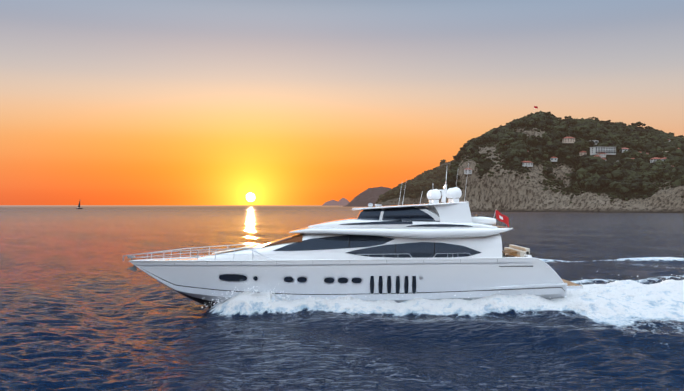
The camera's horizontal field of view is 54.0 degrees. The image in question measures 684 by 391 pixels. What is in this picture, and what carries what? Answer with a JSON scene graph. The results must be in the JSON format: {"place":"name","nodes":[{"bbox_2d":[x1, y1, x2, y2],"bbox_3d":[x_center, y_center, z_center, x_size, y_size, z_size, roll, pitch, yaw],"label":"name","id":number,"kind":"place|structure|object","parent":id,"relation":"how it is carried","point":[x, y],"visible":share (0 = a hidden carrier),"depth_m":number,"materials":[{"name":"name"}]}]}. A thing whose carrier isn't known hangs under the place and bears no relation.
{"place":"outdoors","nodes":[
{"label":"outdoors","id":0,"kind":"place"},
{"bbox_2d":[0,205,356,207],"bbox_3d":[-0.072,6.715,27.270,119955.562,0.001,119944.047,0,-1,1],"label":"horizon haze","id":1,"kind":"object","parent":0,"point":[162,206],"depth_m":3329.06,"materials":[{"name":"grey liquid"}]},
{"bbox_2d":[322,198,348,205],"bbox_3d":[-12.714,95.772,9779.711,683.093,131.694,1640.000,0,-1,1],"label":"islands","id":2,"kind":"object","parent":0,"point":[342,202],"visible":0.6,"depth_m":9169.66,"materials":[{"name":"grey stone"}]},
{"bbox_2d":[0,208,683,390],"bbox_3d":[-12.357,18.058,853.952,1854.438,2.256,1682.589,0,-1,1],"label":"sea","id":3,"kind":"structure","parent":0,"point":[83,307],"depth_m":36.45,"materials":[{"name":"blue liquid"}]},
{"bbox_2d":[123,163,582,306],"bbox_3d":[0.154,2.958,42.348,28.069,9.751,6.624,0,-1,1],"label":"motor yacht","id":4,"kind":"object","parent":3,"relation":"on","point":[443,249],"visible":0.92,"depth_m":39.63,"materials":[{"name":"white"}]},
{"bbox_2d":[201,274,682,309],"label":"wake spray","id":5,"kind":"object","parent":3,"relation":"on","point":[386,302],"visible":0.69,"depth_m":39.31,"materials":[{"name":"white liquid"}]},
{"bbox_2d":[0,0,683,204],"label":"sky","id":6,"kind":"structure","parent":0,"point":[103,102],"materials":[{"name":"orange"}]},
{"bbox_2d":[343,186,390,206],"bbox_3d":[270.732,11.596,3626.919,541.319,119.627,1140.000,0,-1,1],"label":"headland","id":7,"kind":"structure","parent":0,"point":[366,197],"depth_m":3247.34,"materials":[{"name":"grey stone"}]},
{"bbox_2d":[372,160,454,207],"bbox_3d":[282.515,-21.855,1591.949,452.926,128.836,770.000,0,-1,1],"label":"headland","id":8,"kind":"structure","parent":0,"point":[395,200],"depth_m":1272.76,"materials":[{"name":"brown stone"}]},
{"bbox_2d":[375,159,454,203],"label":"trees","id":9,"kind":"object","parent":8,"relation":"on","point":[417,182],"visible":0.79,"depth_m":1323.44,"materials":[{"name":"green plant"}]},
{"bbox_2d":[447,125,683,212],"bbox_3d":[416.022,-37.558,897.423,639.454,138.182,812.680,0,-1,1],"label":"headland","id":10,"kind":"structure","parent":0,"point":[507,192],"depth_m":653.23,"materials":[{"name":"grey stone"}]},
{"bbox_2d":[464,168,471,173],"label":"villa","id":11,"kind":"object","parent":10,"relation":"on","point":[469,170],"visible":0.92,"depth_m":688.05,"materials":[{"name":"grey paint"}]},
{"bbox_2d":[520,161,533,166],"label":"villa","id":12,"kind":"object","parent":10,"relation":"on","point":[527,163],"visible":0.94,"depth_m":677.92,"materials":[{"name":"grey paint"}]},
{"bbox_2d":[550,157,557,161],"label":"villa","id":13,"kind":"object","parent":10,"relation":"on","point":[553,159],"visible":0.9,"depth_m":697.73,"materials":[{"name":"grey paint"}]},
{"bbox_2d":[441,111,683,202],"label":"trees","id":14,"kind":"object","parent":10,"relation":"on","point":[629,172],"visible":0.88,"depth_m":699.07,"materials":[{"name":"green plant"}]},
{"bbox_2d":[562,137,574,142],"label":"villa","id":15,"kind":"object","parent":10,"relation":"on","point":[568,139],"visible":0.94,"depth_m":720.59,"materials":[{"name":"beige paint"}]},
{"bbox_2d":[490,112,683,136],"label":"trees","id":16,"kind":"object","parent":10,"relation":"on","point":[639,123],"visible":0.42,"depth_m":866.58,"materials":[{"name":"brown plant"}]},
{"bbox_2d":[589,147,616,154],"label":"building","id":17,"kind":"structure","parent":10,"relation":"on","point":[606,150],"depth_m":682.37,"materials":[{"name":"grey paint"}]},
{"bbox_2d":[619,148,628,152],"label":"villa","id":18,"kind":"object","parent":10,"relation":"on","point":[621,150],"visible":0.6,"depth_m":692.29,"materials":[{"name":"grey paint"}]},
{"bbox_2d":[649,158,661,162],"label":"villa","id":19,"kind":"object","parent":10,"relation":"on","point":[652,160],"visible":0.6,"depth_m":671.52,"materials":[{"name":"grey paint"}]}
]}

